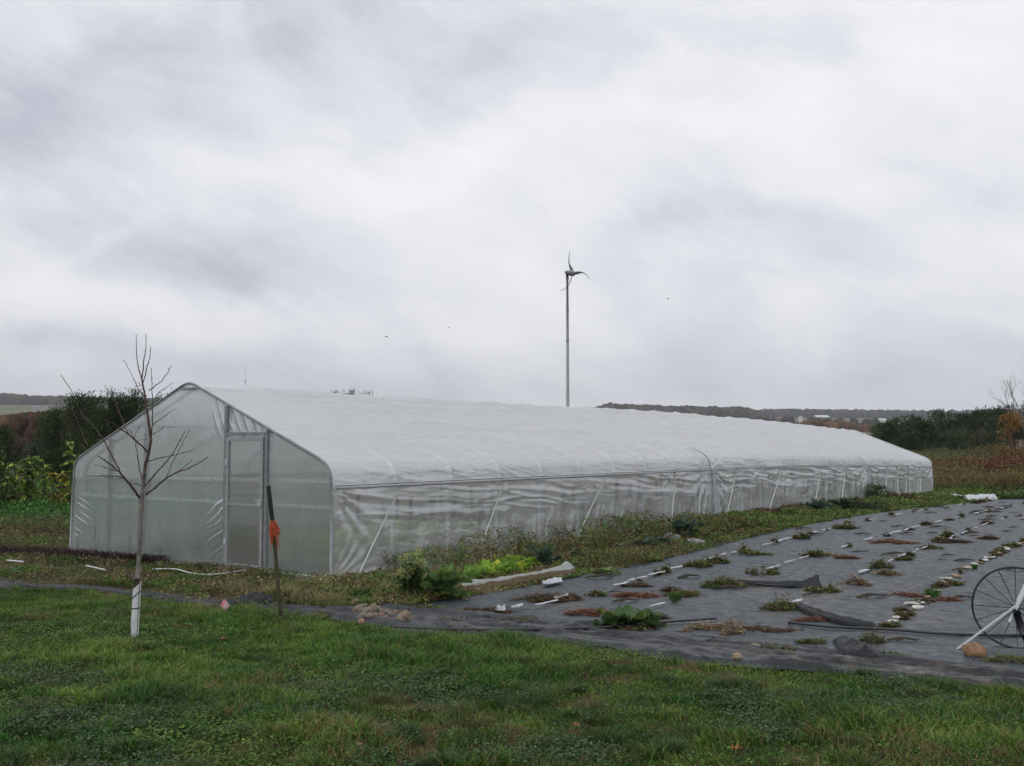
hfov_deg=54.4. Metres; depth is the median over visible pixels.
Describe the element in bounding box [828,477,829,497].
trellis stake
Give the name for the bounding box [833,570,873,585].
dry weeds
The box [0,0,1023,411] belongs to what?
sky
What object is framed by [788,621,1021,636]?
irrigation hose
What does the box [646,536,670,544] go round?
cabbage plant
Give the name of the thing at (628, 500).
trellis stake
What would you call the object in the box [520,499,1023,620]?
landscape fabric
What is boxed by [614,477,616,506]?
trellis stake
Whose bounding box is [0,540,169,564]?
red bed
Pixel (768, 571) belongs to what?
weed clump
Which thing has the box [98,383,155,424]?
evergreen tree
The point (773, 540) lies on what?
weed clump
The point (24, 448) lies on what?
brush
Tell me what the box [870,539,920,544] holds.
dry weeds
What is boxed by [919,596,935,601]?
dry weeds
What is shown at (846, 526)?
weed clump
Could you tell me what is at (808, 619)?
dry weeds
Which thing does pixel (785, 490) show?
trellis stake
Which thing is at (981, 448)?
bank shrub
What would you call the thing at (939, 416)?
pine tree
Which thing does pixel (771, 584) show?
drip tube
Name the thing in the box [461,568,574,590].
plank
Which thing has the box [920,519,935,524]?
dry weeds
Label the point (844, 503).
cabbage plant
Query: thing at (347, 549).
crop bed
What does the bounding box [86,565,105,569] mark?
white tube
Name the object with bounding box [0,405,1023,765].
ground
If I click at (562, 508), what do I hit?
trellis stake
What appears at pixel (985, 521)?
dry weeds
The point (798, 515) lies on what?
verge weeds
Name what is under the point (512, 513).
trellis stake
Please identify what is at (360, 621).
stone
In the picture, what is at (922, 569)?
landscape fabric
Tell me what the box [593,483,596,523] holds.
trellis stake
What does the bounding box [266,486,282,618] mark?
wooden stake
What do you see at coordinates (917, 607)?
stone
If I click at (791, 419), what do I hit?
valley trees
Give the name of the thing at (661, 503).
trellis stake
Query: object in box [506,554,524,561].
lettuce
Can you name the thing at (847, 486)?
trellis stake
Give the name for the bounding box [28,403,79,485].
evergreen tree
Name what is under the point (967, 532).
dead stalk
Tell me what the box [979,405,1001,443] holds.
pine tree
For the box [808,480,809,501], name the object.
trellis stake
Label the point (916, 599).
weed clump
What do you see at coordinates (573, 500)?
trellis stake
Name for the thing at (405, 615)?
stone
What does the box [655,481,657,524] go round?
trellis stake
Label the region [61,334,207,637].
fruit tree
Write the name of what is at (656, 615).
squash plant
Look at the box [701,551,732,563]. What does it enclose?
weed clump
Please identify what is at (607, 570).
cabbage plant
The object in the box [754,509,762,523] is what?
verge plant
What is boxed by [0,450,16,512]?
tall plant
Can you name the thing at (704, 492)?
trellis stake
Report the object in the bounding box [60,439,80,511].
tall plant
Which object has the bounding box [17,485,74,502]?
bush
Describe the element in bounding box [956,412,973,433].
pine tree
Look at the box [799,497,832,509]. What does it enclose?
cabbage plant
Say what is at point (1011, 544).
weed clump
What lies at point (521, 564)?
lettuce
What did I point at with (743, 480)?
trellis stake
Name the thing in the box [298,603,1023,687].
landscape fabric
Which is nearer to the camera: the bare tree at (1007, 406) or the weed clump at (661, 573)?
the weed clump at (661, 573)
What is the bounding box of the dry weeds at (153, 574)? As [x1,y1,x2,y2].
[125,572,172,578]
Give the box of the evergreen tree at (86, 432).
[60,410,107,478]
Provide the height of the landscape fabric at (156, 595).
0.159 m
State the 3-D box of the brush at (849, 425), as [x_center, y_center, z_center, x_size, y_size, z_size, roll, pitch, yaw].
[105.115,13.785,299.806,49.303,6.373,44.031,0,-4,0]
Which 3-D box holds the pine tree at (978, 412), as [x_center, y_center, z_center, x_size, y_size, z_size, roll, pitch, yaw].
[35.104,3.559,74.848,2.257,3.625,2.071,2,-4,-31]
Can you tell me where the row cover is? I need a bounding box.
[947,494,997,499]
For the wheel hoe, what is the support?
on the landscape fabric at (948, 616)
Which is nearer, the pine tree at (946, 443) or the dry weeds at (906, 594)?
the dry weeds at (906, 594)
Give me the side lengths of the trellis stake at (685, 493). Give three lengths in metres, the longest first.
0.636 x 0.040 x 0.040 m
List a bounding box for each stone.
[353,605,362,611]
[357,612,365,618]
[358,618,364,624]
[362,607,371,613]
[365,612,374,617]
[368,605,376,610]
[397,610,411,619]
[732,652,742,658]
[887,619,898,622]
[903,601,919,604]
[912,605,923,608]
[961,641,987,656]
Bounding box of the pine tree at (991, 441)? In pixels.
[967,425,1008,449]
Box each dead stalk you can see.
[585,574,613,577]
[612,598,638,601]
[677,574,699,577]
[711,585,746,588]
[802,592,820,594]
[856,593,885,597]
[881,551,903,554]
[886,636,918,640]
[951,568,973,569]
[952,595,974,598]
[954,558,973,560]
[960,531,978,533]
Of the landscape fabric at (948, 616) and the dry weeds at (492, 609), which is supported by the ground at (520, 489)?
the landscape fabric at (948, 616)
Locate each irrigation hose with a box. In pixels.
[389,617,716,630]
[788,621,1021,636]
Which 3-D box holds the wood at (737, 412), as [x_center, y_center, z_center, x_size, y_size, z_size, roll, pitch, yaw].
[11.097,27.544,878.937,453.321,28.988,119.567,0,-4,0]
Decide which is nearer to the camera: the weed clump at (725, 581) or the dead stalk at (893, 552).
the weed clump at (725, 581)
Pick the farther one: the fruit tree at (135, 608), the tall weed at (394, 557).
the tall weed at (394, 557)
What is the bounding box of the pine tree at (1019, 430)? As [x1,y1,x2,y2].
[1003,402,1023,448]
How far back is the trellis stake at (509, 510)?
16.57 m
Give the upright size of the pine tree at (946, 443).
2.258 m
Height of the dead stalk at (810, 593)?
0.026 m
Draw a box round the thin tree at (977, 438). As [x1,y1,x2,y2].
[956,413,993,450]
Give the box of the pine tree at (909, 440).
[887,428,935,450]
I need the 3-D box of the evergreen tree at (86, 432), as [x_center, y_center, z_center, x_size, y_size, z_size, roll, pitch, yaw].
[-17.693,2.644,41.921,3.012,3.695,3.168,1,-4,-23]
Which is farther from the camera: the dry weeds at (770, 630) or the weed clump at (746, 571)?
the weed clump at (746, 571)
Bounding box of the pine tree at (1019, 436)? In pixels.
[1015,404,1023,444]
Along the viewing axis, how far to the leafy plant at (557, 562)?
13.46 m
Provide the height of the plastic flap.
0.156 m
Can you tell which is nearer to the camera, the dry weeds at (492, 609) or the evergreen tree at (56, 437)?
the dry weeds at (492, 609)
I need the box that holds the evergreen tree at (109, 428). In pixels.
[67,384,138,480]
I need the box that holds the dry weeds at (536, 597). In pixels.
[502,588,593,602]
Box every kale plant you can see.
[521,541,566,567]
[569,548,589,557]
[584,538,603,549]
[663,514,704,535]
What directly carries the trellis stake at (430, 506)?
on the ground at (520, 489)
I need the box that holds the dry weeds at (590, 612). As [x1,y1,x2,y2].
[560,605,607,616]
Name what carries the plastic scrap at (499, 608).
on the dry weeds at (492, 609)
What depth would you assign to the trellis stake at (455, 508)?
16.71 m
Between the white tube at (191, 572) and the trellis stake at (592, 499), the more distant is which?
the trellis stake at (592, 499)
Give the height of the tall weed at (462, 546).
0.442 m
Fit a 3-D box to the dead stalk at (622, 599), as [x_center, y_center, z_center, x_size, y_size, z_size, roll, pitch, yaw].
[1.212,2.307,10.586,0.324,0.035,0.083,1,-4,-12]
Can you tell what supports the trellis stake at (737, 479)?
on the ground at (520, 489)
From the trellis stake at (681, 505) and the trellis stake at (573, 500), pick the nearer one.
the trellis stake at (681, 505)
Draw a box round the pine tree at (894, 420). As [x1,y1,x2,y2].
[883,416,915,444]
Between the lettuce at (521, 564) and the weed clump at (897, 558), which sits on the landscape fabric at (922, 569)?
the weed clump at (897, 558)
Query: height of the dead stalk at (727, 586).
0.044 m
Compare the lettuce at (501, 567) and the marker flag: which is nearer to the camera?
the marker flag
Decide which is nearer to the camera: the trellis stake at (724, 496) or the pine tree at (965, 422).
the trellis stake at (724, 496)
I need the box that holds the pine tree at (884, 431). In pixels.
[867,421,903,444]
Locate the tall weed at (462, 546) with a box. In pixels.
[458,535,466,556]
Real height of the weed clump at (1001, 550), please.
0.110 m
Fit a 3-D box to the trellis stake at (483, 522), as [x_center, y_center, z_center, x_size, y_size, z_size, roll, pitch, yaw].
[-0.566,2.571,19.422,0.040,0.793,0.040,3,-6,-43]
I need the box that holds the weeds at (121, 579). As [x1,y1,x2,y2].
[0,536,467,610]
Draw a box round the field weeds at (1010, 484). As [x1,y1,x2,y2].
[906,447,1023,498]
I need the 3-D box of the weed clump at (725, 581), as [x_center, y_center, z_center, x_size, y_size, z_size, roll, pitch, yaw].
[2.552,2.342,11.990,0.690,0.242,0.406,0,-4,0]
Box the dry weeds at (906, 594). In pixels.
[882,589,924,596]
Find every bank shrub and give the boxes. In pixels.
[920,447,955,454]
[933,452,970,460]
[938,454,974,462]
[945,446,993,458]
[957,452,994,462]
[962,456,1000,466]
[968,444,1006,459]
[977,459,1001,474]
[982,454,1023,467]
[984,442,1023,459]
[990,454,1023,473]
[993,434,1023,456]
[1003,449,1023,466]
[1012,447,1023,460]
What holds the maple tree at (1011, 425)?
on the ground at (520, 489)
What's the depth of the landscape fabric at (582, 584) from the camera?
12.91 m
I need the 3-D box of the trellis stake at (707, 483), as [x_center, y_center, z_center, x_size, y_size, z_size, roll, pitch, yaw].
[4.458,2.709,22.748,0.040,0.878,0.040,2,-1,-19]
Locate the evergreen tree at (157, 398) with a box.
[143,388,171,410]
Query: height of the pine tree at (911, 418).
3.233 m
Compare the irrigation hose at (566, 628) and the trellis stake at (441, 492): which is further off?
the trellis stake at (441, 492)
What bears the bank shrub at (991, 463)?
on the ground at (520, 489)
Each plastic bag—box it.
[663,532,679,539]
[685,538,704,545]
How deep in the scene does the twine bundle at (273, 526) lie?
9.34 m
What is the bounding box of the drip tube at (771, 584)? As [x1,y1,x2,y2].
[753,583,790,585]
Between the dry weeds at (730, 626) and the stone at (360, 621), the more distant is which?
the stone at (360, 621)
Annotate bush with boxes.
[0,484,26,508]
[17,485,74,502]
[54,488,74,506]
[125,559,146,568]
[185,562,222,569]
[393,548,430,596]
[852,500,891,511]
[856,482,889,498]
[884,490,918,499]
[933,487,985,492]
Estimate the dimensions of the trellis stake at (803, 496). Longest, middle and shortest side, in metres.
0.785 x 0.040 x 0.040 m
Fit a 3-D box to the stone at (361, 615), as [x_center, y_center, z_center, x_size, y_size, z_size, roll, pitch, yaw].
[-1.405,2.199,9.352,0.087,0.097,0.113,2,-4,-31]
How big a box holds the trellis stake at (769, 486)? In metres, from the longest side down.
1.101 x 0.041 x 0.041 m
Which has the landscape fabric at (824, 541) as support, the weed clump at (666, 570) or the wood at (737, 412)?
the weed clump at (666, 570)
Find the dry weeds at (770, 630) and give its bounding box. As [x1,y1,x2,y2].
[733,623,803,632]
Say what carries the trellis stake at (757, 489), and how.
on the ground at (520, 489)
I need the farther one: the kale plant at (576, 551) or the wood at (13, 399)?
the wood at (13, 399)
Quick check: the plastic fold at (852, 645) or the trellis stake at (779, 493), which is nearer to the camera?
the plastic fold at (852, 645)
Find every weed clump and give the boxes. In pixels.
[397,601,447,608]
[438,614,488,620]
[500,615,539,622]
[584,587,608,595]
[652,567,663,574]
[659,562,671,572]
[661,587,708,596]
[668,591,682,599]
[679,556,714,567]
[698,567,753,587]
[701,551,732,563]
[732,546,774,555]
[745,567,756,572]
[747,640,799,650]
[748,564,780,574]
[756,589,808,610]
[768,535,778,542]
[791,529,811,538]
[795,635,833,643]
[797,544,838,556]
[797,580,843,592]
[830,521,861,528]
[855,625,890,642]
[868,555,896,567]
[877,620,905,627]
[879,648,911,655]
[886,510,895,515]
[893,556,913,560]
[894,608,916,615]
[903,549,916,555]
[909,591,930,603]
[913,543,943,548]
[920,585,948,597]
[930,534,950,540]
[934,576,966,585]
[940,527,956,537]
[969,649,1023,663]
[988,548,1009,553]
[1000,541,1022,546]
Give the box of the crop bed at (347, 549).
[333,485,906,570]
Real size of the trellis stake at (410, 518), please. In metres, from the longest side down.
1.000 x 0.041 x 0.040 m
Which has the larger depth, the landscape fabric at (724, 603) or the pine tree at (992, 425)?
the pine tree at (992, 425)
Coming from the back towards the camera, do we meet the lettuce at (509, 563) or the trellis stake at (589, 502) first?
the trellis stake at (589, 502)
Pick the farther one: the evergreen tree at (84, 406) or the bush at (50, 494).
the evergreen tree at (84, 406)
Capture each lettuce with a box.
[456,565,490,582]
[474,558,500,565]
[476,562,499,577]
[488,554,511,562]
[489,561,511,578]
[500,560,522,573]
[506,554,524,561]
[512,558,532,570]
[517,556,538,566]
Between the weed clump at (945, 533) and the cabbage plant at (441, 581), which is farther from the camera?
the weed clump at (945, 533)
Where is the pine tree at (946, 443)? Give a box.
[932,427,981,451]
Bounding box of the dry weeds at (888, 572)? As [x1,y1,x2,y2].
[871,568,904,575]
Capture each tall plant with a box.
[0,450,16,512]
[2,455,44,510]
[37,463,51,505]
[46,470,69,510]
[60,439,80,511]
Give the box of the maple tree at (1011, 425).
[996,408,1023,451]
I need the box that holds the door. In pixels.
[223,437,264,568]
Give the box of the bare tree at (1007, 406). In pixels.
[988,376,1023,430]
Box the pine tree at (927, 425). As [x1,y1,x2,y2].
[909,417,942,449]
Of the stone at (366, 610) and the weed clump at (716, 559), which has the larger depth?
the weed clump at (716, 559)
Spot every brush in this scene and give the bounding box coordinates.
[0,409,123,449]
[6,432,65,461]
[796,420,900,431]
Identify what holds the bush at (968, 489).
on the ground at (520, 489)
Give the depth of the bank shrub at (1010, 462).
44.03 m
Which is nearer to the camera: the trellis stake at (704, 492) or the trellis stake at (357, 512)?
the trellis stake at (357, 512)
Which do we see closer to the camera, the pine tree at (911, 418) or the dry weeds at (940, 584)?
the dry weeds at (940, 584)
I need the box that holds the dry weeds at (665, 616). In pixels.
[654,608,673,619]
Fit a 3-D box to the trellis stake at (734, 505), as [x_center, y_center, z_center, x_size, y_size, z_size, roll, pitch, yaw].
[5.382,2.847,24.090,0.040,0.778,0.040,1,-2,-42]
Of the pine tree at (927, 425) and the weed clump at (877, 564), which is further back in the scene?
the pine tree at (927, 425)
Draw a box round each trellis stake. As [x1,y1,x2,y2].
[343,489,345,524]
[355,494,359,542]
[379,503,385,567]
[396,495,398,523]
[408,496,412,562]
[429,496,431,524]
[432,496,434,519]
[440,484,442,523]
[451,495,455,554]
[453,494,456,523]
[470,486,473,525]
[478,495,481,543]
[481,494,484,528]
[489,488,493,541]
[508,493,510,548]
[511,497,514,536]
[534,496,536,527]
[536,502,540,542]
[540,501,541,535]
[543,486,545,517]
[561,496,562,523]
[563,490,565,538]
[572,488,574,514]
[582,500,584,529]
[588,497,591,530]
[591,494,593,521]
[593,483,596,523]
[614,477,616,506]
[616,479,618,520]
[627,485,628,514]
[629,482,631,529]
[637,474,639,505]
[640,477,641,513]
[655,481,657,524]
[659,476,661,511]
[659,486,662,517]
[668,488,669,516]
[676,480,678,512]
[679,484,682,518]
[682,477,684,504]
[684,491,687,515]
[703,471,705,512]
[706,482,708,514]
[715,480,716,511]
[722,480,725,511]
[733,485,735,511]
[734,471,735,497]
[736,477,738,509]
[742,478,744,510]
[745,470,747,498]
[747,475,750,509]
[756,476,759,508]
[761,479,762,497]
[767,469,771,507]
[772,478,773,508]
[779,478,780,505]
[784,480,785,504]
[802,481,804,502]
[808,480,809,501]
[812,471,814,498]
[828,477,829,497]
[833,469,834,495]
[835,469,836,497]
[847,476,848,495]
[898,474,899,495]
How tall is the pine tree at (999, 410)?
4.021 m
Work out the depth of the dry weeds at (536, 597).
10.73 m
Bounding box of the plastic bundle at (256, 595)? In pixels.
[228,591,274,604]
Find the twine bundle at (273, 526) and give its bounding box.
[269,520,280,551]
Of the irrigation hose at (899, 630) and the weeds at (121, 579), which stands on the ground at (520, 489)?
the weeds at (121, 579)
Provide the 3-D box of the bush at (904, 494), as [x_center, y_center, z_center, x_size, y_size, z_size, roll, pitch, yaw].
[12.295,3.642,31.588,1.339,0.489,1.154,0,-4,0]
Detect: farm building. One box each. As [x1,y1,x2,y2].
[32,405,40,408]
[813,415,828,418]
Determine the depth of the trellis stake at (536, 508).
20.93 m
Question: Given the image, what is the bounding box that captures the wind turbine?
[561,252,589,406]
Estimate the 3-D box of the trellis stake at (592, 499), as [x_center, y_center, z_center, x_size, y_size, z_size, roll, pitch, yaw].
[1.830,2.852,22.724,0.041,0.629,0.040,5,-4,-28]
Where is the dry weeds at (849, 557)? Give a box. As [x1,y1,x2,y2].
[832,553,862,558]
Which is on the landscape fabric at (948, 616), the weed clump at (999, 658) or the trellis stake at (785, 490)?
the weed clump at (999, 658)
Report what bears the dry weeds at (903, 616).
on the landscape fabric at (948, 616)
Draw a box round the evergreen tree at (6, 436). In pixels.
[0,422,23,478]
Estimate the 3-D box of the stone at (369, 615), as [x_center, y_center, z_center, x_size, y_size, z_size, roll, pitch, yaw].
[-1.327,2.198,9.321,0.122,0.103,0.088,-3,-5,41]
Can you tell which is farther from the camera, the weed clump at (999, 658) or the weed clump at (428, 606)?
the weed clump at (428, 606)
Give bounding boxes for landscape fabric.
[0,579,324,614]
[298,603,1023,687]
[414,499,1003,613]
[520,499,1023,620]
[642,505,1023,636]
[722,514,1023,654]
[868,543,1023,670]
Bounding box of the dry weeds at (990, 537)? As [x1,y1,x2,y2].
[976,532,999,539]
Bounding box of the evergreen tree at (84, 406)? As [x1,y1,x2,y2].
[47,387,108,482]
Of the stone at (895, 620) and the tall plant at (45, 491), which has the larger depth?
the tall plant at (45, 491)
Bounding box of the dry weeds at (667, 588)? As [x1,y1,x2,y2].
[658,583,682,591]
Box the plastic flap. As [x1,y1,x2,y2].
[742,574,822,587]
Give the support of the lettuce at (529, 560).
on the ground at (520, 489)
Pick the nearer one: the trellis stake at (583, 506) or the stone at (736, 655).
the stone at (736, 655)
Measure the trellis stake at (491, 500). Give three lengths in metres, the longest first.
0.982 x 0.041 x 0.040 m
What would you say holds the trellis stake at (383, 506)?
on the ground at (520, 489)
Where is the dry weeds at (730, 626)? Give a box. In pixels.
[684,612,774,634]
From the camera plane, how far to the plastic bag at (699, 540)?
16.80 m
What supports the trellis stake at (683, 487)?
on the ground at (520, 489)
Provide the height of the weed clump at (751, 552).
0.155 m
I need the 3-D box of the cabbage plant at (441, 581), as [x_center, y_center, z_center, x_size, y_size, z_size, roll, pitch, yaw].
[-0.730,2.180,10.916,0.560,0.460,0.556,1,-4,-10]
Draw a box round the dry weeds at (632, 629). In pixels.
[614,623,657,631]
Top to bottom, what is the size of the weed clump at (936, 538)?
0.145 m
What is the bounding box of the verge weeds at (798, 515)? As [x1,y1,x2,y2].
[219,488,1003,605]
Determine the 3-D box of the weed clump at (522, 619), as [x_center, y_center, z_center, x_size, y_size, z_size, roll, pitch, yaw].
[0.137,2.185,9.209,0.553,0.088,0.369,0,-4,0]
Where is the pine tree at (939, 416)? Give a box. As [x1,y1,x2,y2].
[926,408,954,443]
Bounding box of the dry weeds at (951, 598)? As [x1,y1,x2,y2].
[933,595,963,601]
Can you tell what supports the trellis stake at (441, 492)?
on the ground at (520, 489)
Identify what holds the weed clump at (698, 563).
on the landscape fabric at (824, 541)
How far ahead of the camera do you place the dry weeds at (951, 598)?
10.69 m
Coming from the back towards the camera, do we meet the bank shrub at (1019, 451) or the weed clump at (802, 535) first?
the bank shrub at (1019, 451)
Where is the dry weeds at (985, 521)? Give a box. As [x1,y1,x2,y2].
[980,520,995,523]
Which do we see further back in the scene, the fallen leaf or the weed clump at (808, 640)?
the weed clump at (808, 640)
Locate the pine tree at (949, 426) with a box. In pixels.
[940,410,972,448]
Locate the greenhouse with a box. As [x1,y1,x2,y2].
[69,382,932,577]
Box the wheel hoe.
[956,566,1023,648]
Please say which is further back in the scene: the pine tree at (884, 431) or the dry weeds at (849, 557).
the pine tree at (884, 431)
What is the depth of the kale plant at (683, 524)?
17.83 m
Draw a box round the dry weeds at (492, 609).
[453,605,520,613]
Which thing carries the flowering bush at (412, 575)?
on the ground at (520, 489)
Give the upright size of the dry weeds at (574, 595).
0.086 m
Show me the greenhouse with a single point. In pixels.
(303, 454)
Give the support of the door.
in the greenhouse
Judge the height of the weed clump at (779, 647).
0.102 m
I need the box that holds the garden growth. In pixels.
[0,477,74,548]
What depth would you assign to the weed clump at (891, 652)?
7.57 m
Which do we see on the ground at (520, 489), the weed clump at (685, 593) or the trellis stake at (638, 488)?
the trellis stake at (638, 488)
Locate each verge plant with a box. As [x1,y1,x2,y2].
[642,545,650,562]
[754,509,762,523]
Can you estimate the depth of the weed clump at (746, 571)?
13.21 m
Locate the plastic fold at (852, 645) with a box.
[833,636,884,657]
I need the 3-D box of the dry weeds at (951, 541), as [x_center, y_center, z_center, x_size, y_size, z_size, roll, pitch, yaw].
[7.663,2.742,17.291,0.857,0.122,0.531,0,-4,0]
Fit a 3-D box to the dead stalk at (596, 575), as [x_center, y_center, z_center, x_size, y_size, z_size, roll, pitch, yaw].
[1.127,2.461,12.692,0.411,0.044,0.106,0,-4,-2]
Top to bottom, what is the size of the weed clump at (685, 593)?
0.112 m
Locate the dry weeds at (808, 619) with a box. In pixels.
[789,611,829,621]
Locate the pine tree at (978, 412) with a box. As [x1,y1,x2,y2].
[965,407,991,447]
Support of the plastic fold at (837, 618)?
on the landscape fabric at (922, 569)
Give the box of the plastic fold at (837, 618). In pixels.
[794,602,877,626]
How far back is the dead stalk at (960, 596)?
10.80 m
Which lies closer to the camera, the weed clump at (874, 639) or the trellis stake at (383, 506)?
the weed clump at (874, 639)
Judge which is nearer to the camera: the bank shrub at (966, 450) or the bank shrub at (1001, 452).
the bank shrub at (1001, 452)
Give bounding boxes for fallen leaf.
[730,744,740,749]
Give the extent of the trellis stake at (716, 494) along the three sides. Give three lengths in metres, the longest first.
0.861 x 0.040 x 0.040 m
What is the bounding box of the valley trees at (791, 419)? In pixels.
[752,415,879,423]
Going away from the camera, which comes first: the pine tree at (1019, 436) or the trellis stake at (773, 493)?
the trellis stake at (773, 493)
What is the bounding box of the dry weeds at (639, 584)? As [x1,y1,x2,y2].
[616,580,654,586]
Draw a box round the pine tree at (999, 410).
[988,404,1011,446]
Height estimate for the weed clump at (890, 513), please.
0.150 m
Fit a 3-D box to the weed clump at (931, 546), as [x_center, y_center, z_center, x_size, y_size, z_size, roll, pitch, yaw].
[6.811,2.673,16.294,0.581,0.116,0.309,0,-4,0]
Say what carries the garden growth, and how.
on the ground at (520, 489)
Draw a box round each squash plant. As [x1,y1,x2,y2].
[594,603,659,630]
[628,608,667,629]
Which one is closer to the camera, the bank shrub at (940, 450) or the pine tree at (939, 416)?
the bank shrub at (940, 450)
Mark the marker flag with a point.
(224, 603)
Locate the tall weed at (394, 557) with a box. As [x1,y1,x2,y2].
[380,549,400,572]
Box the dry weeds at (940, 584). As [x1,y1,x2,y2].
[930,578,950,587]
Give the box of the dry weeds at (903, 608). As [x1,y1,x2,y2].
[891,605,914,612]
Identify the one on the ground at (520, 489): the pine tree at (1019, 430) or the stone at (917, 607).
the pine tree at (1019, 430)
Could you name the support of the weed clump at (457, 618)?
on the ground at (520, 489)
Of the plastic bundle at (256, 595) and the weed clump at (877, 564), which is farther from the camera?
the weed clump at (877, 564)
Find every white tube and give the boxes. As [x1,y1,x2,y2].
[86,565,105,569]
[151,568,244,574]
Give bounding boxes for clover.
[0,605,1023,765]
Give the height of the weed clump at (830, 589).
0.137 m
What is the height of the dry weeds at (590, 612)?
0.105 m
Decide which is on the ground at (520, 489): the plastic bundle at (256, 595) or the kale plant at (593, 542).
the kale plant at (593, 542)
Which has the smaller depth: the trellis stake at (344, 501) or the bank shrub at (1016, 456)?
the trellis stake at (344, 501)
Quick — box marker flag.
[219,599,228,609]
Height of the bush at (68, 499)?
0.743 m
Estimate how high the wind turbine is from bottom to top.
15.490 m
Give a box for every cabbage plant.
[420,560,472,599]
[594,566,621,573]
[628,536,660,549]
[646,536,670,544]
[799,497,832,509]
[829,496,860,508]
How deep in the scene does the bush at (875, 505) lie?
26.20 m
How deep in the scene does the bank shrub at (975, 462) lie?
47.69 m
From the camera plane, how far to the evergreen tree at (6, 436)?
43.92 m
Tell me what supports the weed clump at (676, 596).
on the landscape fabric at (824, 541)
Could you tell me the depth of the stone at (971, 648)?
7.52 m
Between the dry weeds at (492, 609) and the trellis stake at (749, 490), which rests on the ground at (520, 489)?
the trellis stake at (749, 490)
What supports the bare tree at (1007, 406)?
on the ground at (520, 489)
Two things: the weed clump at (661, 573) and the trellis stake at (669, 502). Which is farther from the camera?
the trellis stake at (669, 502)
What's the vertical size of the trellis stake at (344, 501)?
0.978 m
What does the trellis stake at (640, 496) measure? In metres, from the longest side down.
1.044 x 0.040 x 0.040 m
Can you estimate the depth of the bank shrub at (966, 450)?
61.74 m
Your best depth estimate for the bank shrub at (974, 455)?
53.37 m
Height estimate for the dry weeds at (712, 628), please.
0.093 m
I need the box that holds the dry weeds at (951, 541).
[929,537,975,543]
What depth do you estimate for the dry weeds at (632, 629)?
8.75 m
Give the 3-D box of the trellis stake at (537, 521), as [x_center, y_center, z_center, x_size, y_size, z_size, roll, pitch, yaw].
[0.455,2.429,17.179,0.040,0.750,0.040,6,-4,-41]
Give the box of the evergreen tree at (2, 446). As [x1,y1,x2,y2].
[0,426,16,465]
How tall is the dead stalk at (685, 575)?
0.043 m
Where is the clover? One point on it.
(198, 754)
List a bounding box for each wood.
[0,393,161,404]
[595,402,769,418]
[760,408,1023,417]
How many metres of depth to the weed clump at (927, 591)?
10.99 m
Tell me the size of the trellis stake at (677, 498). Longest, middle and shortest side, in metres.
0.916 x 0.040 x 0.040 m
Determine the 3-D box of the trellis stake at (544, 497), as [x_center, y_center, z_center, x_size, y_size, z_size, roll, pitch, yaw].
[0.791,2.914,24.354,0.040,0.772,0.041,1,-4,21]
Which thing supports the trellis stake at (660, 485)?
on the ground at (520, 489)
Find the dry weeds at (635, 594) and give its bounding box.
[605,589,663,597]
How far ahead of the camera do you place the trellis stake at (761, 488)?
30.92 m
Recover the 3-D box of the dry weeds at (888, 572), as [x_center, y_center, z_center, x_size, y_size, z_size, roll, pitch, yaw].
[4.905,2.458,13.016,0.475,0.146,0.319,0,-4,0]
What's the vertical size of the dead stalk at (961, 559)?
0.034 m
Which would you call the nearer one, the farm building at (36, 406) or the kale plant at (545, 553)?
the kale plant at (545, 553)
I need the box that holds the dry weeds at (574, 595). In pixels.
[566,591,581,598]
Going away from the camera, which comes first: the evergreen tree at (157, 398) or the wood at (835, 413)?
the evergreen tree at (157, 398)
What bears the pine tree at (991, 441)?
on the ground at (520, 489)
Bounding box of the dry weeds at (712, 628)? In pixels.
[665,620,720,631]
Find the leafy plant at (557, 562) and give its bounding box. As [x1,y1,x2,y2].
[553,561,567,568]
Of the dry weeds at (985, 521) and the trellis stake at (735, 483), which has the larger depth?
the trellis stake at (735, 483)
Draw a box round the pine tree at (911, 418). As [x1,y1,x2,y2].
[899,413,922,446]
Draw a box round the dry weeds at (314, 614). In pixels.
[307,609,331,616]
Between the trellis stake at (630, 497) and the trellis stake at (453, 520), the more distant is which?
the trellis stake at (630, 497)
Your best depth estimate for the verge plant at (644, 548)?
14.69 m
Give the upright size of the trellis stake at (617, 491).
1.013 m
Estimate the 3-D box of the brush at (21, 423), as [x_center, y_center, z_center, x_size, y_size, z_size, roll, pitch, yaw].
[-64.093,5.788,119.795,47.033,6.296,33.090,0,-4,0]
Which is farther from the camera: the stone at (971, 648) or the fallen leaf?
the stone at (971, 648)
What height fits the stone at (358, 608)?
0.102 m
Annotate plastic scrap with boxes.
[495,604,505,610]
[511,603,522,607]
[542,577,562,583]
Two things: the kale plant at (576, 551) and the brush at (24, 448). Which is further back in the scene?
the brush at (24, 448)
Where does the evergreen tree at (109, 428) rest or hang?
on the ground at (520, 489)
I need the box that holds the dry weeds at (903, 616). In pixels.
[898,611,910,619]

